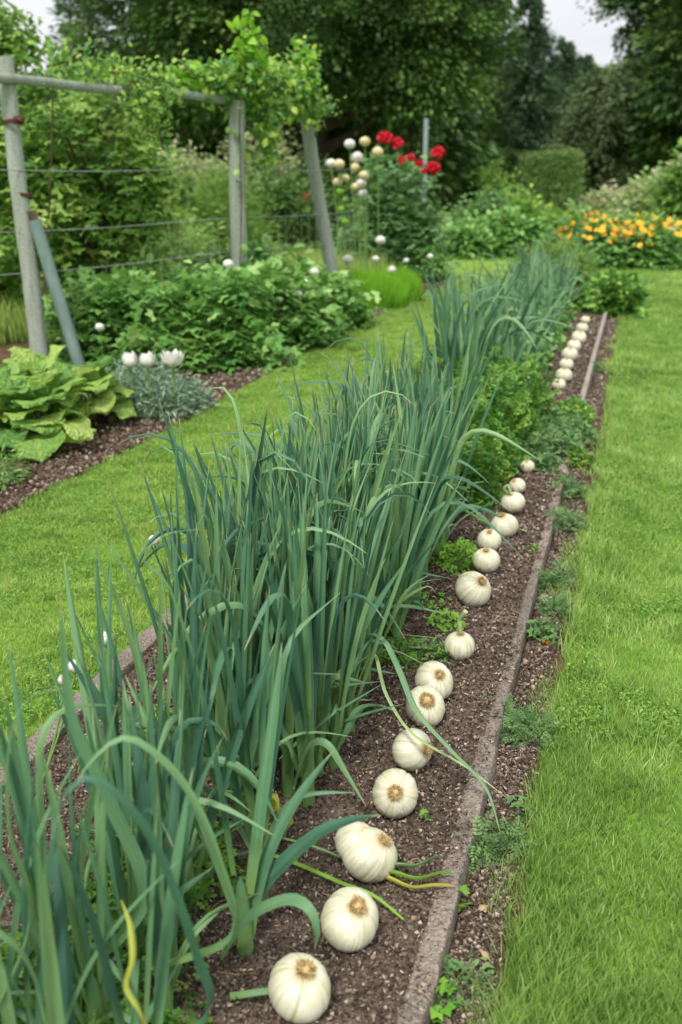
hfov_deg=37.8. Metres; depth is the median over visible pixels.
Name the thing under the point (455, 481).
leek plant
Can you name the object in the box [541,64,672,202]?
broadleaf tree
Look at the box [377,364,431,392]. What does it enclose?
parsley plant
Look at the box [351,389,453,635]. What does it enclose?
leek plant
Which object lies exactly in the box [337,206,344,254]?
globe flower
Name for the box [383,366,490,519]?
leek plant
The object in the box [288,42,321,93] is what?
climbing vine
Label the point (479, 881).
bark shreds
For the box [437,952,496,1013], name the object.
trench weed
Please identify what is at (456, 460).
leek plant
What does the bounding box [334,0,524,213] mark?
broadleaf tree
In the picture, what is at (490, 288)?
leek plant
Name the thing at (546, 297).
leek plant
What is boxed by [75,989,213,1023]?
herb plant
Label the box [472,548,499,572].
garlic bulb
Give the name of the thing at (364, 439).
leek plant
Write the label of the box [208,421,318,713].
leek plant
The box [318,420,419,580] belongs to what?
leek plant
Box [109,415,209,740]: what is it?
leek plant
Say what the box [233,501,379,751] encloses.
leek plant
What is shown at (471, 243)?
garden shrub
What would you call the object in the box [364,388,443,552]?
leek plant
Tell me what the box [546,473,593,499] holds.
trench weed
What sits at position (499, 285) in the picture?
leek plant
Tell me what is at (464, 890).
trench weed
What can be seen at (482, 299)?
leek plant
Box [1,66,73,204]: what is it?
woodland tree
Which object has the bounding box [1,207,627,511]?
ground
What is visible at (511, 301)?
leek plant
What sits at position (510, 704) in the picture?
trench weed
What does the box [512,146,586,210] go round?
clipped hedge
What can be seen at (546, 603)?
trench weed
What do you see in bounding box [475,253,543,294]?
leek plant
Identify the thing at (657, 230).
flowering bush
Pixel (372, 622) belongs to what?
leek plant
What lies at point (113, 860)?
leek plant
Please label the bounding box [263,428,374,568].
leek plant
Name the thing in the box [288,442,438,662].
leek plant
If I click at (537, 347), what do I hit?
leek plant
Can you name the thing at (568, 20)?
sky
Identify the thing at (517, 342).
leek plant
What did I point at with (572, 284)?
leek plant
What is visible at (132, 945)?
yellow leek leaf
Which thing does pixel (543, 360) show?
leafy plant
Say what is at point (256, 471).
leek plant
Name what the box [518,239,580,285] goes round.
leek plant
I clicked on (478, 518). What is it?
cut flower stalk
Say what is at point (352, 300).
leafy bush
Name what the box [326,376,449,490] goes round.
leek plant
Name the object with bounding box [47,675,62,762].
globe flower
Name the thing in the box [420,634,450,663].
bed weed
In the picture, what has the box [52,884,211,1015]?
herb plant
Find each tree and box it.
[0,0,121,316]
[0,38,197,316]
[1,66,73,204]
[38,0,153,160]
[48,0,544,200]
[101,0,374,207]
[109,3,397,211]
[315,0,510,207]
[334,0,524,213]
[452,29,525,151]
[482,0,569,152]
[529,34,585,149]
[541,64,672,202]
[562,53,598,107]
[576,0,681,166]
[592,55,639,93]
[603,0,681,166]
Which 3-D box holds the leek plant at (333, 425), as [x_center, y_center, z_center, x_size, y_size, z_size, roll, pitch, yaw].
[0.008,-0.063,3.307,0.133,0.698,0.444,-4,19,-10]
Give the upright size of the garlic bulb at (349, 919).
0.110 m
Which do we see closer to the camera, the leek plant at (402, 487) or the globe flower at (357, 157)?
the leek plant at (402, 487)
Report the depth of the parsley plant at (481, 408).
4.42 m
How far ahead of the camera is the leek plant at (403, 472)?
2.76 m
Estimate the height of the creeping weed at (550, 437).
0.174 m
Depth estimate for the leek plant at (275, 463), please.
2.76 m
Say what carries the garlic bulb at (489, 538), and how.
on the raised bed soil at (384, 887)
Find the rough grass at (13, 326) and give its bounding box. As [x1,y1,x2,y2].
[0,237,402,346]
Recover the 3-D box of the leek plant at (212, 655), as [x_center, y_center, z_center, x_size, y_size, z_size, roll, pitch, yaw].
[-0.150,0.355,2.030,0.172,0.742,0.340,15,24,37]
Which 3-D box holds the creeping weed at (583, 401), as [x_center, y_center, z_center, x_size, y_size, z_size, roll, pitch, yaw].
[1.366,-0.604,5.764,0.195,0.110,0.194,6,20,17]
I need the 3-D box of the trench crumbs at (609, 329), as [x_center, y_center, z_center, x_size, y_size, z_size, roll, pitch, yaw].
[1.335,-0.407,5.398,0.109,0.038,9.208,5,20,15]
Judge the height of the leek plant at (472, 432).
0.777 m
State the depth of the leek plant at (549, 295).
7.75 m
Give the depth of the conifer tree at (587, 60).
47.36 m
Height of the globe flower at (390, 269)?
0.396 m
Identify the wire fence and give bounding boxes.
[0,168,352,357]
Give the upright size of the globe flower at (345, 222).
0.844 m
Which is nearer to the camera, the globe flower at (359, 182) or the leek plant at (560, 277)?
the leek plant at (560, 277)
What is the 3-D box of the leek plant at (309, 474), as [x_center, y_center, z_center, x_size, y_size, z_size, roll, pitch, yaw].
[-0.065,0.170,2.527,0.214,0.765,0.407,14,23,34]
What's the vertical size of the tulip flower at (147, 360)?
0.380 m
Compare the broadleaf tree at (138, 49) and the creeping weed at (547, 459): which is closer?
the creeping weed at (547, 459)
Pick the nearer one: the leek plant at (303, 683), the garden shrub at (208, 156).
the leek plant at (303, 683)
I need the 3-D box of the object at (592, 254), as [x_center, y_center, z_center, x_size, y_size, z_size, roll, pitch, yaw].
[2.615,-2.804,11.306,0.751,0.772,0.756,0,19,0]
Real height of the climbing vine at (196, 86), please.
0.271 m
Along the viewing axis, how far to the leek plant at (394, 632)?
2.83 m
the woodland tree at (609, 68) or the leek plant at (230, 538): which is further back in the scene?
the woodland tree at (609, 68)
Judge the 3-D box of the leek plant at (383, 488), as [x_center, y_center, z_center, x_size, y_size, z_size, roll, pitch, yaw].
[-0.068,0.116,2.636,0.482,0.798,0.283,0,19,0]
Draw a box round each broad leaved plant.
[0,345,66,375]
[0,360,21,374]
[0,364,95,462]
[52,355,136,420]
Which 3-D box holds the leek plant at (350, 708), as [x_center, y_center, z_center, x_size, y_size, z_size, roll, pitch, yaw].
[0.082,0.267,2.281,0.804,0.744,0.289,13,23,33]
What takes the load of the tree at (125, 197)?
on the mulched border soil at (5, 354)
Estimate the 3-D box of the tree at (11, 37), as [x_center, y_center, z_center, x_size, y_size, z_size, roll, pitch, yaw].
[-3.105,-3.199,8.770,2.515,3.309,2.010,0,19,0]
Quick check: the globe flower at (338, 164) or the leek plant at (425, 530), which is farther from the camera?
the globe flower at (338, 164)
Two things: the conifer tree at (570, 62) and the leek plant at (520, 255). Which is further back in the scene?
the conifer tree at (570, 62)
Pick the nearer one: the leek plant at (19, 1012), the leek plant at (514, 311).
the leek plant at (19, 1012)
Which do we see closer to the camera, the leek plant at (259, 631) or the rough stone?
the leek plant at (259, 631)
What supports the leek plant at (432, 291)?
on the raised bed soil at (384, 887)
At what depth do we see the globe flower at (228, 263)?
7.38 m
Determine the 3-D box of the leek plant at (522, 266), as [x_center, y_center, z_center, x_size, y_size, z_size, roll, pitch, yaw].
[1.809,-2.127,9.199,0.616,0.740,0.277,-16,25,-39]
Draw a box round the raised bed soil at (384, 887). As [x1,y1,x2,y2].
[0,307,602,1023]
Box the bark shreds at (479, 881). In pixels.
[436,333,614,1023]
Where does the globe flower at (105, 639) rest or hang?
on the raised bed soil at (384, 887)
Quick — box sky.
[0,0,679,84]
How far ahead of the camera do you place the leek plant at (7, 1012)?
1.38 m
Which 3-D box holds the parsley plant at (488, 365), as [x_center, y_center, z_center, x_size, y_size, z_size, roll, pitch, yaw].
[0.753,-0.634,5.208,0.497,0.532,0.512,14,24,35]
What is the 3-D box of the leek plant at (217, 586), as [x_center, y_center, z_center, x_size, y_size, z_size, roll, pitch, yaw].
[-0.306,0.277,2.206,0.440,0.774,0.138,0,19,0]
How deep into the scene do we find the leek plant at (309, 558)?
2.45 m
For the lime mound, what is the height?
0.454 m
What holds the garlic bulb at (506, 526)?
on the raised bed soil at (384, 887)
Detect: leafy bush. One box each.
[0,204,168,302]
[25,265,171,363]
[47,251,112,320]
[63,244,205,293]
[87,255,306,381]
[127,191,229,272]
[182,232,305,282]
[218,256,354,351]
[285,247,387,332]
[332,192,422,267]
[384,239,453,281]
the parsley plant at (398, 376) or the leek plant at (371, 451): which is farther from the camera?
the parsley plant at (398, 376)
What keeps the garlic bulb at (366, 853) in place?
on the raised bed soil at (384, 887)
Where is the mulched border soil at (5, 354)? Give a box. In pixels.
[0,278,452,516]
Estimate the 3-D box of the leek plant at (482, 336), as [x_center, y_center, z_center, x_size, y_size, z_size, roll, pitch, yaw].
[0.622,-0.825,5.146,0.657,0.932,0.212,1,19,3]
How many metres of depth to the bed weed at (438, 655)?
2.87 m
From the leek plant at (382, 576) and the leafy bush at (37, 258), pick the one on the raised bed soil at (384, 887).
the leek plant at (382, 576)
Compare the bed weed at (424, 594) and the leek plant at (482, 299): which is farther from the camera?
the leek plant at (482, 299)
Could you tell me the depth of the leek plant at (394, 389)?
3.70 m
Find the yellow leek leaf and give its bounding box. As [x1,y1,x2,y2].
[121,900,144,1023]
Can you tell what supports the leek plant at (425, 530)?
on the raised bed soil at (384, 887)
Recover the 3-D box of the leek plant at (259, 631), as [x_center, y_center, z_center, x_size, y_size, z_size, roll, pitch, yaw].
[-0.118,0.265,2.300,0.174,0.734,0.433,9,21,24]
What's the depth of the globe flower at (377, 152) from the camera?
10.80 m
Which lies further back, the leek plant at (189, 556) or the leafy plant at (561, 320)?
the leafy plant at (561, 320)
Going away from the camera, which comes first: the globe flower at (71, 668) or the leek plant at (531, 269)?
the globe flower at (71, 668)
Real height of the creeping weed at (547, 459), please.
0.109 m
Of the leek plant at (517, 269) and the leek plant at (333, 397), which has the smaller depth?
the leek plant at (333, 397)
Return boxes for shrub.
[71,184,224,248]
[143,202,228,265]
[149,133,286,233]
[161,142,251,248]
[171,151,286,251]
[182,154,286,250]
[209,122,304,192]
[216,159,348,255]
[272,147,368,248]
[433,209,520,260]
[438,182,519,229]
[465,157,529,209]
[479,200,552,258]
[493,180,557,240]
[540,198,596,233]
[558,183,635,218]
[572,265,651,319]
[595,164,678,225]
[604,153,681,220]
[621,137,681,238]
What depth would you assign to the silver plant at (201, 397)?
5.99 m
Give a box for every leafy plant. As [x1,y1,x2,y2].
[513,335,538,387]
[514,337,544,377]
[522,333,552,373]
[529,310,558,362]
[536,309,566,350]
[537,289,567,338]
[544,293,573,331]
[550,280,576,322]
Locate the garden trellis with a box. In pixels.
[0,56,338,365]
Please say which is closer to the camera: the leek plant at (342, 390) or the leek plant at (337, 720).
the leek plant at (337, 720)
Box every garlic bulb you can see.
[321,887,378,952]
[335,821,456,888]
[372,768,417,818]
[392,728,431,770]
[406,685,444,726]
[415,661,452,699]
[444,609,474,660]
[455,571,490,606]
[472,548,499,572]
[477,529,501,550]
[490,512,517,537]
[501,484,524,513]
[509,478,525,492]
[519,460,534,472]
[551,378,565,389]
[555,367,571,381]
[559,358,573,369]
[561,346,577,360]
[567,339,580,351]
[571,330,585,342]
[576,322,587,332]
[581,315,589,323]
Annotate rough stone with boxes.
[549,462,569,476]
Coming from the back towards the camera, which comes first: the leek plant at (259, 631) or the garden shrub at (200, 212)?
the garden shrub at (200, 212)
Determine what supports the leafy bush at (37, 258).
on the mulched border soil at (5, 354)
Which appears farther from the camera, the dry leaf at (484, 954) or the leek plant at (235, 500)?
the leek plant at (235, 500)
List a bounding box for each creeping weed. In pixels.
[512,430,563,462]
[526,451,571,474]
[530,404,586,432]
[532,420,584,458]
[546,413,601,447]
[554,395,596,424]
[561,399,592,415]
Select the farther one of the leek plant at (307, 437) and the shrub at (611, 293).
the shrub at (611, 293)
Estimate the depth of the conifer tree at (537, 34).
41.66 m
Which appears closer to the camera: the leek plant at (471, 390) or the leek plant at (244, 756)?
the leek plant at (244, 756)
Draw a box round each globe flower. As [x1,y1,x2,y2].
[35,659,75,802]
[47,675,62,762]
[77,631,113,772]
[95,323,103,357]
[148,535,169,649]
[223,259,233,292]
[294,290,301,313]
[309,268,318,279]
[326,159,341,266]
[333,159,347,269]
[333,178,344,243]
[335,189,343,240]
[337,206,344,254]
[341,174,352,266]
[342,219,348,225]
[342,255,352,271]
[344,139,355,267]
[350,163,359,258]
[351,151,363,266]
[351,183,359,268]
[356,179,365,271]
[357,188,367,268]
[358,171,368,271]
[359,136,370,272]
[372,147,383,266]
[372,256,379,270]
[375,236,385,268]
[387,266,395,275]
[427,254,433,270]
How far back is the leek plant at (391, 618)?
2.54 m
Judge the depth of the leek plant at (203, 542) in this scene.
2.25 m
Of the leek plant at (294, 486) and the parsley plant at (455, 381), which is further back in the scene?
the parsley plant at (455, 381)
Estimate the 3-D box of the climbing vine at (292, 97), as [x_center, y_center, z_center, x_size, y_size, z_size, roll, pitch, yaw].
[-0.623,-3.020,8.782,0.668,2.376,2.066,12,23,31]
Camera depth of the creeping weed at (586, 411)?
5.50 m
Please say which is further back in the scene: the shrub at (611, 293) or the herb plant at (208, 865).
the shrub at (611, 293)
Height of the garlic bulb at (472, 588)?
0.118 m
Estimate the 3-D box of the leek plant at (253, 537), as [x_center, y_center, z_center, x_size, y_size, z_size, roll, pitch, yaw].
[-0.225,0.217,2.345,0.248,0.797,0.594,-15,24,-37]
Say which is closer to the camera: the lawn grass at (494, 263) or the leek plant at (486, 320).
the leek plant at (486, 320)
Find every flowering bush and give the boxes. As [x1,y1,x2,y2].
[535,199,664,270]
[596,205,681,270]
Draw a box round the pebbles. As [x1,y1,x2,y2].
[185,474,545,1021]
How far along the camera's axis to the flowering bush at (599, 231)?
14.57 m
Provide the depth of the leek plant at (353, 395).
3.08 m
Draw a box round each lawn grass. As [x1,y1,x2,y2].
[13,202,681,285]
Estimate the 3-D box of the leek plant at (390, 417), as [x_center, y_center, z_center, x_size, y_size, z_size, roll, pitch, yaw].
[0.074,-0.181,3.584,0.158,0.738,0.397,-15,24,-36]
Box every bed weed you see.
[378,636,427,670]
[410,592,450,613]
[419,809,431,820]
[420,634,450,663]
[426,608,466,631]
[428,644,445,659]
[429,537,476,575]
[525,542,540,552]
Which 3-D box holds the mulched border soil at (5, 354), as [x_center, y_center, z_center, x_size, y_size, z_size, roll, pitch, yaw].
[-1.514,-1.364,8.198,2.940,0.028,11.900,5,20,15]
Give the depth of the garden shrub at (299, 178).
17.90 m
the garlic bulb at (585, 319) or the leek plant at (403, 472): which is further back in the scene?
the garlic bulb at (585, 319)
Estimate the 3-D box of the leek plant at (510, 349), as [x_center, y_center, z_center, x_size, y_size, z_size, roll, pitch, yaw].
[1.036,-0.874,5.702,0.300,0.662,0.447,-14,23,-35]
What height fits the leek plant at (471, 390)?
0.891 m
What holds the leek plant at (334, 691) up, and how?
on the raised bed soil at (384, 887)
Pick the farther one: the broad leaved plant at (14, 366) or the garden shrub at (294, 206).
the garden shrub at (294, 206)
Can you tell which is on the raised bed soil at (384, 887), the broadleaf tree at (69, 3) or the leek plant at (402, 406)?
the leek plant at (402, 406)
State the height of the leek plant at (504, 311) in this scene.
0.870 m
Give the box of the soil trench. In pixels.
[432,319,617,1023]
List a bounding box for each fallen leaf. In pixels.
[228,988,268,1000]
[274,854,403,919]
[282,837,340,857]
[383,645,444,651]
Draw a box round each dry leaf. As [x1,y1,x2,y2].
[473,905,488,912]
[480,950,490,960]
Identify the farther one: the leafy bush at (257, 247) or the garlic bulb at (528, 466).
the leafy bush at (257, 247)
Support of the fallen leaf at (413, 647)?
on the raised bed soil at (384, 887)
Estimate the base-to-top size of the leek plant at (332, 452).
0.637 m
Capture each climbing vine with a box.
[26,37,194,339]
[164,60,205,91]
[169,33,346,265]
[226,9,268,101]
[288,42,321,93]
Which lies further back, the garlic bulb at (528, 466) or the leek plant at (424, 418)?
the garlic bulb at (528, 466)
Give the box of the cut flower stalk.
[464,510,526,531]
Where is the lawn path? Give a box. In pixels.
[0,280,490,764]
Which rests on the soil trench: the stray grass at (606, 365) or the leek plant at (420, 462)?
the stray grass at (606, 365)
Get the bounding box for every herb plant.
[0,442,33,491]
[0,925,96,1023]
[0,988,122,1023]
[0,994,34,1023]
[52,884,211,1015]
[66,857,207,956]
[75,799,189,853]
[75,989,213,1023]
[116,807,247,919]
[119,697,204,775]
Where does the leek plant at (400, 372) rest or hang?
on the raised bed soil at (384, 887)
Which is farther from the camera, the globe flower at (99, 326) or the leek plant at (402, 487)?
the globe flower at (99, 326)
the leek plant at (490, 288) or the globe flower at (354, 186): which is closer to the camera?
the leek plant at (490, 288)
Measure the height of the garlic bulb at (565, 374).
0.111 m
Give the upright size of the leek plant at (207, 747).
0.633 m
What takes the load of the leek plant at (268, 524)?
on the raised bed soil at (384, 887)
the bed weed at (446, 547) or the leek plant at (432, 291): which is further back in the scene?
the leek plant at (432, 291)
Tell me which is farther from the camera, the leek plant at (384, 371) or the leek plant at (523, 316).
the leek plant at (523, 316)
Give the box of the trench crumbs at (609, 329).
[435,318,617,1023]
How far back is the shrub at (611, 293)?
9.69 m
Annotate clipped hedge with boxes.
[426,146,530,207]
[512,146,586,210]
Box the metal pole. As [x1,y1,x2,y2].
[422,119,428,203]
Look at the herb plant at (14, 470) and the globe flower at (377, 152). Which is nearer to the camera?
the herb plant at (14, 470)
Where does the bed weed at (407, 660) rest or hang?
on the raised bed soil at (384, 887)
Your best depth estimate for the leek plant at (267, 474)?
2.67 m
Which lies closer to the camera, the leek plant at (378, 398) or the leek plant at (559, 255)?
the leek plant at (378, 398)
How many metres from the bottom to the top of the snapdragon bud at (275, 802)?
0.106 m
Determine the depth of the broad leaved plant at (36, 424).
5.02 m
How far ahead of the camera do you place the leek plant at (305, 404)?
3.29 m
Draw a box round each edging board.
[0,590,204,793]
[396,736,498,1023]
[484,462,568,748]
[580,309,607,400]
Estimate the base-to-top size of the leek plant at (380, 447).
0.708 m
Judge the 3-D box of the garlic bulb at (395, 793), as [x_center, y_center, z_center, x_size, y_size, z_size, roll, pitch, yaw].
[0.119,0.620,2.189,0.102,0.103,0.103,0,19,0]
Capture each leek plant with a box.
[0,593,146,1019]
[0,641,138,1003]
[0,688,58,1000]
[0,707,131,1023]
[0,753,178,1023]
[0,754,79,1023]
[0,768,181,1023]
[13,1004,31,1023]
[41,630,272,939]
[52,769,213,1023]
[58,572,276,838]
[63,529,203,889]
[71,685,260,1016]
[76,541,244,794]
[84,685,211,1014]
[93,636,221,956]
[96,601,274,906]
[99,463,279,754]
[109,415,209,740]
[117,400,322,716]
[117,558,354,860]
[125,643,380,959]
[132,439,282,591]
[133,437,317,575]
[137,518,251,860]
[141,454,366,652]
[145,510,335,728]
[152,505,384,797]
[164,549,331,816]
[167,529,349,826]
[172,474,287,761]
[173,464,233,663]
[177,387,321,530]
[178,428,334,509]
[190,425,431,700]
[201,509,363,564]
[203,504,258,778]
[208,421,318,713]
[209,484,365,808]
[213,425,409,531]
[219,413,317,484]
[221,433,285,579]
[223,417,402,673]
[225,401,343,508]
[228,462,370,597]
[232,455,506,833]
[233,475,403,648]
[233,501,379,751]
[234,492,365,722]
[235,504,401,770]
[236,413,402,564]
[244,396,296,486]
[245,417,390,575]
[251,368,413,523]
[251,431,364,750]
[252,403,353,593]
[252,470,400,725]
[253,478,344,762]
[260,461,382,778]
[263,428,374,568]
[265,388,396,598]
[266,408,360,546]
[268,386,404,544]
[269,400,418,514]
[271,430,312,466]
[275,323,437,427]
[275,350,358,436]
[278,373,375,471]
[279,429,357,492]
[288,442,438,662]
[293,429,378,617]
[295,410,427,488]
[307,430,401,610]
[311,364,406,444]
[311,389,381,472]
[313,449,422,681]
[314,382,366,431]
[317,370,403,447]
[318,360,461,456]
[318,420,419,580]
[319,354,394,485]
[319,361,367,468]
[320,391,400,454]
[322,341,387,417]
[326,364,366,428]
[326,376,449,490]
[331,395,367,456]
[335,395,464,554]
[338,423,427,658]
[339,356,422,599]
[342,388,524,601]
[342,413,443,613]
[342,415,461,644]
[350,379,377,469]
[350,398,489,499]
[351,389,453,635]
[352,327,454,399]
[356,358,443,408]
[356,365,383,441]
[357,358,474,600]
[358,373,509,595]
[361,330,403,403]
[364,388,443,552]
[365,365,468,572]
[367,351,420,411]
[375,326,435,425]
[379,369,454,528]
[381,341,483,477]
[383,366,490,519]
[391,397,407,457]
[393,352,416,397]
[393,376,427,455]
[396,352,538,555]
[399,404,448,542]
[400,262,528,390]
[402,322,469,492]
[405,333,502,518]
[407,334,471,533]
[412,260,452,375]
[415,276,511,377]
[418,358,448,390]
[420,265,488,337]
[420,310,494,505]
[427,366,502,551]
[438,264,531,355]
[438,268,501,382]
[440,259,513,352]
[441,265,463,376]
[450,264,508,374]
[450,271,539,344]
[450,277,518,330]
[453,274,582,354]
[459,276,498,317]
[460,262,536,373]
[460,290,558,353]
[462,261,542,358]
[463,252,525,305]
[467,279,557,342]
[468,270,486,340]
[473,274,528,303]
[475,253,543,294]
[479,261,501,315]
[480,267,568,356]
[480,302,550,382]
[484,261,530,367]
[484,262,540,314]
[489,327,527,378]
[490,284,524,316]
[497,285,564,339]
[499,245,553,278]
[499,285,563,317]
[504,253,528,281]
[506,240,560,299]
[507,244,553,266]
[507,292,527,339]
[508,287,567,342]
[509,241,569,290]
[509,252,548,283]
[510,307,548,346]
[512,273,572,316]
[513,263,572,337]
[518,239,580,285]
[519,248,537,278]
[519,256,556,297]
[520,314,558,361]
[521,266,569,295]
[522,244,542,270]
[522,250,589,317]
[522,268,548,327]
[530,272,561,325]
[531,219,589,245]
[531,284,570,313]
[531,287,563,317]
[538,259,583,318]
[538,260,562,296]
[539,308,560,332]
[541,258,587,286]
[542,243,554,271]
[546,253,583,278]
[554,264,583,287]
[556,267,588,302]
[557,254,582,299]
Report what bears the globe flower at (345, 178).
on the mulched border soil at (5, 354)
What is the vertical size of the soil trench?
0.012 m
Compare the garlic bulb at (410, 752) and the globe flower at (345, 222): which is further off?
the globe flower at (345, 222)
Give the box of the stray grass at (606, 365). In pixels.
[446,337,617,1023]
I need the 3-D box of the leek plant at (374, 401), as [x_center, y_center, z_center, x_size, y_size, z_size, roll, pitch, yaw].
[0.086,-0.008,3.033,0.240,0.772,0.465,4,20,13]
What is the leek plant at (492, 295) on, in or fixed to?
on the raised bed soil at (384, 887)
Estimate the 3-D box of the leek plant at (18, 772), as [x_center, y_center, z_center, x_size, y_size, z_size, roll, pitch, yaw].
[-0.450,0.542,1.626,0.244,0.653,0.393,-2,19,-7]
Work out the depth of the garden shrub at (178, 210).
13.41 m
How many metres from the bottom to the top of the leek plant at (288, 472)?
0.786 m
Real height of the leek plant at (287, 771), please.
0.746 m
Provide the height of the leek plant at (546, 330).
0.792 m
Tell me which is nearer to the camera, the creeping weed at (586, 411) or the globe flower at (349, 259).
the creeping weed at (586, 411)
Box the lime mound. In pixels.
[339,262,424,309]
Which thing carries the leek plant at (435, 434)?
on the raised bed soil at (384, 887)
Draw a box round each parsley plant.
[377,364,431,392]
[402,356,493,420]
[414,344,459,390]
[449,341,527,424]
[450,385,523,484]
[456,364,536,471]
[456,435,508,515]
[471,358,543,449]
[483,353,561,430]
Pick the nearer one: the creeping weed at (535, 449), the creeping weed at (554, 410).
the creeping weed at (535, 449)
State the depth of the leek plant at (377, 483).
2.58 m
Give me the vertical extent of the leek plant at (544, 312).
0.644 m
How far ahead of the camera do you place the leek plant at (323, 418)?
3.01 m
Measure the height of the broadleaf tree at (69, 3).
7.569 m
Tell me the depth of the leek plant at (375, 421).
2.86 m
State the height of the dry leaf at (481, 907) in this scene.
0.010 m
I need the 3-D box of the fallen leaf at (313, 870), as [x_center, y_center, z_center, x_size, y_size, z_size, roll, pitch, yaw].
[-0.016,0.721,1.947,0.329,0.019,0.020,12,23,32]
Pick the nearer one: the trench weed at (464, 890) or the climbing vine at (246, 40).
the trench weed at (464, 890)
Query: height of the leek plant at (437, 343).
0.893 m
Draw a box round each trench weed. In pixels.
[429,976,459,1023]
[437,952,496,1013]
[458,808,514,880]
[458,885,473,911]
[477,693,537,744]
[478,817,539,863]
[499,703,565,748]
[506,795,545,826]
[526,613,562,647]
[533,559,581,592]
[533,590,577,623]
[541,504,592,535]
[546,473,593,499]
[563,445,596,469]
[590,360,604,373]
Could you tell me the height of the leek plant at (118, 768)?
0.672 m
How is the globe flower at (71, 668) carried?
on the raised bed soil at (384, 887)
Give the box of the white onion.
[268,953,330,1023]
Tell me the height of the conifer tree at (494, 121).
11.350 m
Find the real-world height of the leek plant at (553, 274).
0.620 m
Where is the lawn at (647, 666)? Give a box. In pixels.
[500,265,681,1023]
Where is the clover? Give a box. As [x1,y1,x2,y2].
[0,312,681,764]
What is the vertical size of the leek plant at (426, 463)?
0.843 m
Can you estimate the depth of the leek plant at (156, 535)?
2.48 m
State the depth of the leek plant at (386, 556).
2.58 m
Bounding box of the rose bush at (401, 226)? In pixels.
[315,130,461,279]
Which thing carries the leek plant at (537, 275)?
on the raised bed soil at (384, 887)
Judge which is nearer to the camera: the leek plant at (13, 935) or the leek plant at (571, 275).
the leek plant at (13, 935)
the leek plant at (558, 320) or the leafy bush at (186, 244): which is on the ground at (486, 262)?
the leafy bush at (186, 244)
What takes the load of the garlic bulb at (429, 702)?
on the raised bed soil at (384, 887)
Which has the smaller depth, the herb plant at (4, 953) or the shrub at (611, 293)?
the herb plant at (4, 953)
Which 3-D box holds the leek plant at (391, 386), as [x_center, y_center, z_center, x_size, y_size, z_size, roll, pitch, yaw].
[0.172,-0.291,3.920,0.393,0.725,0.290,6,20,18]
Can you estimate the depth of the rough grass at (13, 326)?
8.65 m
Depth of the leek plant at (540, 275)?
8.37 m
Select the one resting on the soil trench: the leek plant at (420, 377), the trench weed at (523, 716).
the trench weed at (523, 716)
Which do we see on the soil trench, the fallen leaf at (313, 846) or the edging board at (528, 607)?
the edging board at (528, 607)
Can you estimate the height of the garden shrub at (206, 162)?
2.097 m
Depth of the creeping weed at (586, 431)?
5.17 m
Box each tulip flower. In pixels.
[122,350,136,401]
[139,351,154,414]
[160,349,183,413]
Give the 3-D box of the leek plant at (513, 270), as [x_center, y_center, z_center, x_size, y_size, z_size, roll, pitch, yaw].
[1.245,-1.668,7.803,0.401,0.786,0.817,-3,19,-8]
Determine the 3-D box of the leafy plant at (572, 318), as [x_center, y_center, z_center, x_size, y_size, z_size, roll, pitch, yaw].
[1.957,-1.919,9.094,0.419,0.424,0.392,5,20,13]
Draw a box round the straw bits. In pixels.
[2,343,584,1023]
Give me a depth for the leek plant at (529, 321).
6.37 m
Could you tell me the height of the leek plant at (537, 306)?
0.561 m
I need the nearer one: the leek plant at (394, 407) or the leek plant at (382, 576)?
the leek plant at (382, 576)
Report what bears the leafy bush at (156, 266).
on the mulched border soil at (5, 354)
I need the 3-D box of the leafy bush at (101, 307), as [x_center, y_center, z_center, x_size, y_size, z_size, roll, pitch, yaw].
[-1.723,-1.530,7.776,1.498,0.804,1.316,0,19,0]
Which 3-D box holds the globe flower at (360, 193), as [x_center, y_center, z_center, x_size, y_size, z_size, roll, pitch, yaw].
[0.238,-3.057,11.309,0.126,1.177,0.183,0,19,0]
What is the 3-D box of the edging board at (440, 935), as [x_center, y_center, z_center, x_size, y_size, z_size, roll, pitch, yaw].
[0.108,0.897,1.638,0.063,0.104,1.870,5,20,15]
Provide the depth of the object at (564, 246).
10.72 m
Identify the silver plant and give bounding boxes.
[105,351,151,398]
[105,365,167,417]
[117,346,179,405]
[125,375,208,423]
[144,365,218,411]
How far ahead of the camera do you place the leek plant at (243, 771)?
1.81 m
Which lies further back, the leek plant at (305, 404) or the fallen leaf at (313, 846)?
the leek plant at (305, 404)
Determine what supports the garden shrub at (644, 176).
on the ground at (486, 262)
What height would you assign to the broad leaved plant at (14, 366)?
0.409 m

